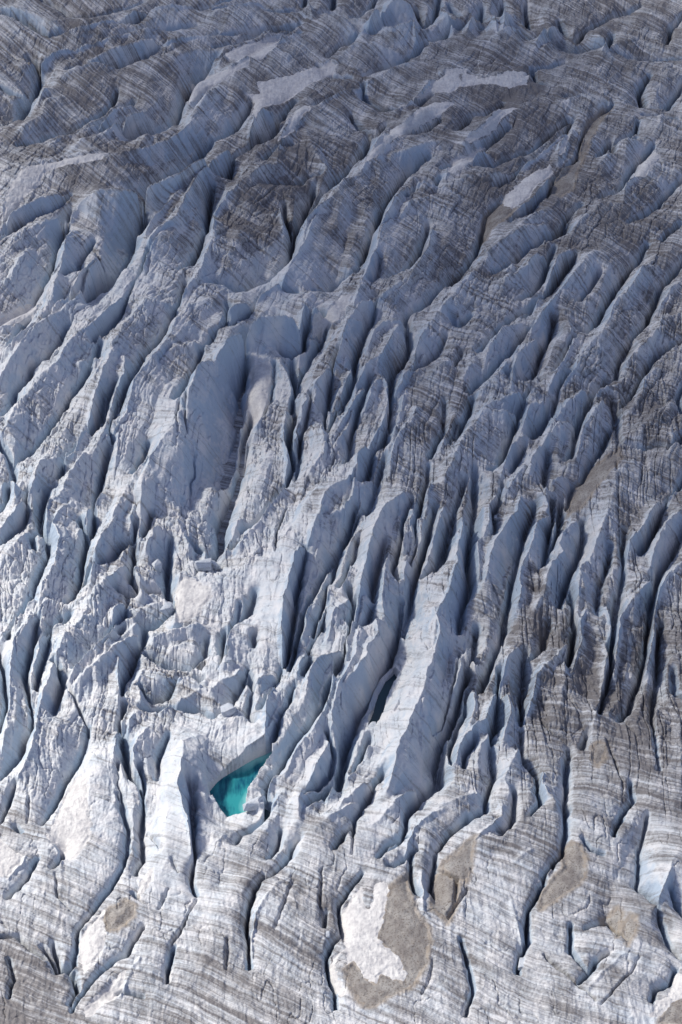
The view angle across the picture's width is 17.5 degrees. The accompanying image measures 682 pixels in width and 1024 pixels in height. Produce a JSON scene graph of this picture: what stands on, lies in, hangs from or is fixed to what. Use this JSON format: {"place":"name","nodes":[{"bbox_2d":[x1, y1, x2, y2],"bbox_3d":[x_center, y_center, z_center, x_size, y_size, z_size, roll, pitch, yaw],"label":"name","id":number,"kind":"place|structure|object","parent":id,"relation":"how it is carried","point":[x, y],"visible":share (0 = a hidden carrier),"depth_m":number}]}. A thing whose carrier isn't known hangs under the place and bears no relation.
{"place":"outdoors","nodes":[
{"label":"outdoors","id":0,"kind":"place"},
{"bbox_2d":[127,250,250,556],"bbox_3d":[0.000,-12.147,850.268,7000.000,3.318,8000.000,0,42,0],"label":"ground","id":1,"kind":"structure","parent":0,"point":[228,468],"depth_m":853.39},
{"bbox_2d":[0,0,681,1023],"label":"glacier","id":2,"kind":"object","parent":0,"point":[454,372],"visible":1,"depth_m":823.32},
{"bbox_2d":[0,839,22,876],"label":"snow patch","id":3,"kind":"object","parent":2,"relation":"on","point":[10,859],"visible":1,"depth_m":689.47},
{"bbox_2d":[0,302,36,326],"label":"snow patch","id":4,"kind":"object","parent":2,"relation":"on","point":[21,315],"visible":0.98,"depth_m":904.18},
{"bbox_2d":[1,153,108,220],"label":"snow patch","id":5,"kind":"object","parent":2,"relation":"on","point":[27,180],"visible":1,"depth_m":967.46},
{"bbox_2d":[46,775,92,860],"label":"snow patch","id":6,"kind":"object","parent":2,"relation":"on","point":[69,835],"visible":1,"depth_m":700.84},
{"bbox_2d":[0,225,179,451],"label":"ice fin","id":7,"kind":"object","parent":2,"relation":"on","point":[93,327],"visible":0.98,"depth_m":887.34},
{"bbox_2d":[78,909,105,973],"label":"snow patch","id":8,"kind":"object","parent":2,"relation":"on","point":[92,942],"visible":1,"depth_m":667.54},
{"bbox_2d":[84,970,125,1016],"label":"snow patch","id":9,"kind":"object","parent":2,"relation":"on","point":[114,990],"visible":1,"depth_m":653.99},
{"bbox_2d":[105,902,133,928],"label":"silt patch","id":10,"kind":"object","parent":2,"relation":"on","point":[120,915],"visible":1,"depth_m":674.57},
{"bbox_2d":[137,867,153,899],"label":"snow patch","id":11,"kind":"object","parent":2,"relation":"on","point":[143,884],"visible":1,"depth_m":684.55},
{"bbox_2d":[65,158,233,251],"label":"ice wall","id":12,"kind":"structure","parent":2,"relation":"on","point":[118,214],"depth_m":956.32},
{"bbox_2d":[151,559,161,572],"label":"ice block","id":13,"kind":"structure","parent":2,"relation":"on","point":[156,565],"depth_m":794.89},
{"bbox_2d":[160,602,173,616],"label":"ice block","id":14,"kind":"structure","parent":2,"relation":"on","point":[167,609],"depth_m":777.00},
{"bbox_2d":[150,725,219,893],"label":"ice buttress","id":15,"kind":"structure","parent":2,"relation":"on","point":[188,755],"depth_m":699.15},
{"bbox_2d":[174,574,212,623],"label":"snow patch","id":16,"kind":"object","parent":2,"relation":"on","point":[193,596],"visible":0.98,"depth_m":781.31},
{"bbox_2d":[194,558,210,572],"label":"ice block","id":17,"kind":"structure","parent":2,"relation":"on","point":[203,565],"depth_m":793.21},
{"bbox_2d":[194,649,221,686],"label":"snow patch","id":18,"kind":"object","parent":2,"relation":"on","point":[208,674],"visible":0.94,"depth_m":753.95},
{"bbox_2d":[211,560,220,570],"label":"ice block","id":19,"kind":"structure","parent":2,"relation":"on","point":[215,565],"depth_m":796.53},
{"bbox_2d":[184,57,249,104],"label":"snow patch","id":20,"kind":"object","parent":2,"relation":"on","point":[204,86],"visible":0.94,"depth_m":1033.21},
{"bbox_2d":[134,315,320,534],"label":"ice wall","id":21,"kind":"structure","parent":2,"relation":"on","point":[194,419],"depth_m":853.73},
{"bbox_2d":[220,703,235,716],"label":"ice block","id":22,"kind":"structure","parent":2,"relation":"on","point":[228,709],"depth_m":735.64},
{"bbox_2d":[226,657,231,662],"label":"ice block","id":23,"kind":"structure","parent":2,"relation":"on","point":[228,659],"depth_m":752.45},
{"bbox_2d":[210,751,271,816],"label":"meltwater pool","id":24,"kind":"structure","parent":2,"relation":"on","point":[228,792],"depth_m":722.31},
{"bbox_2d":[243,796,263,810],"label":"ice block","id":25,"kind":"structure","parent":2,"relation":"on","point":[251,804],"depth_m":707.85},
{"bbox_2d":[225,34,282,60],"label":"snow patch","id":26,"kind":"object","parent":2,"relation":"on","point":[260,49],"visible":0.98,"depth_m":1054.88},
{"bbox_2d":[244,359,273,428],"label":"snow patch","id":27,"kind":"object","parent":2,"relation":"on","point":[259,390],"visible":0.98,"depth_m":873.56},
{"bbox_2d":[233,361,301,560],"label":"ice slab","id":28,"kind":"structure","parent":2,"relation":"on","point":[277,500],"depth_m":833.74},
{"bbox_2d":[265,809,269,820],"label":"crevasse","id":29,"kind":"structure","parent":2,"relation":"on","point":[267,814],"depth_m":713.18},
{"bbox_2d":[248,60,337,118],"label":"snow patch","id":30,"kind":"object","parent":2,"relation":"on","point":[278,90],"visible":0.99,"depth_m":1032.40},
{"bbox_2d":[278,106,310,140],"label":"snow patch","id":31,"kind":"object","parent":2,"relation":"on","point":[294,120],"visible":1,"depth_m":1002.53},
{"bbox_2d":[235,460,372,767],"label":"ice ridge","id":32,"kind":"structure","parent":2,"relation":"on","point":[311,533],"depth_m":784.77},
{"bbox_2d":[276,655,340,787],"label":"ice ridge","id":33,"kind":"structure","parent":2,"relation":"on","point":[305,748],"depth_m":723.95},
{"bbox_2d":[312,294,350,341],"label":"snow patch","id":34,"kind":"object","parent":2,"relation":"on","point":[335,312],"visible":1,"depth_m":899.07},
{"bbox_2d":[329,950,347,998],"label":"snow patch","id":35,"kind":"object","parent":2,"relation":"on","point":[335,985],"visible":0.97,"depth_m":660.09},
{"bbox_2d":[319,616,370,773],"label":"ice fin","id":36,"kind":"object","parent":2,"relation":"on","point":[334,730],"visible":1,"depth_m":737.44},
{"bbox_2d":[368,721,375,727],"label":"ice block","id":37,"kind":"structure","parent":2,"relation":"on","point":[372,724],"depth_m":738.86},
{"bbox_2d":[342,635,404,720],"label":"ice fin","id":38,"kind":"object","parent":2,"relation":"on","point":[360,684],"visible":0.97,"depth_m":750.38},
{"bbox_2d":[340,881,407,983],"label":"snow patch","id":39,"kind":"object","parent":2,"relation":"on","point":[371,956],"visible":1,"depth_m":668.36},
{"bbox_2d":[341,484,414,671],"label":"ice ridge","id":40,"kind":"structure","parent":2,"relation":"on","point":[373,532],"depth_m":799.58},
{"bbox_2d":[369,674,396,723],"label":"crevasse","id":41,"kind":"structure","parent":2,"relation":"on","point":[380,703],"depth_m":754.48},
{"bbox_2d":[346,876,429,1006],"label":"silt patch","id":42,"kind":"object","parent":2,"relation":"on","point":[403,933],"visible":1,"depth_m":665.69},
{"bbox_2d":[363,101,453,163],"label":"snow patch","id":43,"kind":"object","parent":2,"relation":"on","point":[422,116],"visible":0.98,"depth_m":1002.45},
{"bbox_2d":[372,517,473,807],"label":"ice ridge","id":44,"kind":"structure","parent":2,"relation":"on","point":[424,698],"depth_m":745.12},
{"bbox_2d":[399,68,466,106],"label":"snow patch","id":45,"kind":"object","parent":2,"relation":"on","point":[450,80],"visible":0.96,"depth_m":1027.91},
{"bbox_2d":[432,875,458,920],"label":"silt patch","id":46,"kind":"object","parent":2,"relation":"on","point":[446,890],"visible":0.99,"depth_m":679.97},
{"bbox_2d":[444,839,473,883],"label":"silt patch","id":47,"kind":"object","parent":2,"relation":"on","point":[459,866],"visible":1,"depth_m":688.23},
{"bbox_2d":[448,147,486,173],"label":"snow patch","id":48,"kind":"object","parent":2,"relation":"on","point":[460,162],"visible":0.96,"depth_m":985.64},
{"bbox_2d":[465,108,516,142],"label":"snow patch","id":49,"kind":"object","parent":2,"relation":"on","point":[491,124],"visible":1,"depth_m":1003.71},
{"bbox_2d":[459,70,528,88],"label":"snow patch","id":50,"kind":"object","parent":2,"relation":"on","point":[510,79],"visible":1,"depth_m":1030.45},
{"bbox_2d":[483,205,514,241],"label":"silt patch","id":51,"kind":"object","parent":2,"relation":"on","point":[497,215],"visible":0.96,"depth_m":956.24},
{"bbox_2d":[469,492,532,607],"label":"ice fin","id":52,"kind":"object","parent":2,"relation":"on","point":[503,545],"visible":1,"depth_m":796.03},
{"bbox_2d":[518,958,524,969],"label":"ice block","id":53,"kind":"structure","parent":2,"relation":"on","point":[521,964],"depth_m":662.30},
{"bbox_2d":[500,164,553,208],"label":"snow patch","id":54,"kind":"object","parent":2,"relation":"on","point":[521,192],"visible":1,"depth_m":965.60},
{"bbox_2d":[517,645,565,735],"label":"ice fin","id":55,"kind":"object","parent":2,"relation":"on","point":[535,698],"visible":1,"depth_m":744.03},
{"bbox_2d":[539,845,585,909],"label":"silt patch","id":56,"kind":"object","parent":2,"relation":"on","point":[569,877],"visible":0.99,"depth_m":685.07},
{"bbox_2d":[559,132,570,154],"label":"snow patch","id":57,"kind":"object","parent":2,"relation":"on","point":[563,147],"visible":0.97,"depth_m":987.09},
{"bbox_2d":[549,113,606,196],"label":"silt patch","id":58,"kind":"object","parent":2,"relation":"on","point":[562,185],"visible":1,"depth_m":974.79},
{"bbox_2d":[569,450,619,512],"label":"silt patch","id":59,"kind":"object","parent":2,"relation":"on","point":[581,494],"visible":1,"depth_m":825.13},
{"bbox_2d":[592,743,604,762],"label":"silt patch","id":60,"kind":"object","parent":2,"relation":"on","point":[599,749],"visible":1,"depth_m":724.36},
{"bbox_2d":[604,910,620,935],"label":"silt patch","id":61,"kind":"object","parent":2,"relation":"on","point":[612,921],"visible":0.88,"depth_m":677.31},
{"bbox_2d":[624,919,636,941],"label":"silt patch","id":62,"kind":"object","parent":2,"relation":"on","point":[631,924],"visible":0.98,"depth_m":672.67},
{"bbox_2d":[634,151,660,176],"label":"snow patch","id":63,"kind":"object","parent":2,"relation":"on","point":[644,167],"visible":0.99,"depth_m":978.71},
{"bbox_2d":[649,974,681,1017],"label":"snow patch","id":64,"kind":"object","parent":2,"relation":"on","point":[660,1007],"visible":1,"depth_m":652.63},
{"bbox_2d":[662,999,681,1023],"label":"silt patch","id":65,"kind":"object","parent":2,"relation":"on","point":[673,1013],"visible":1,"depth_m":648.31}
]}

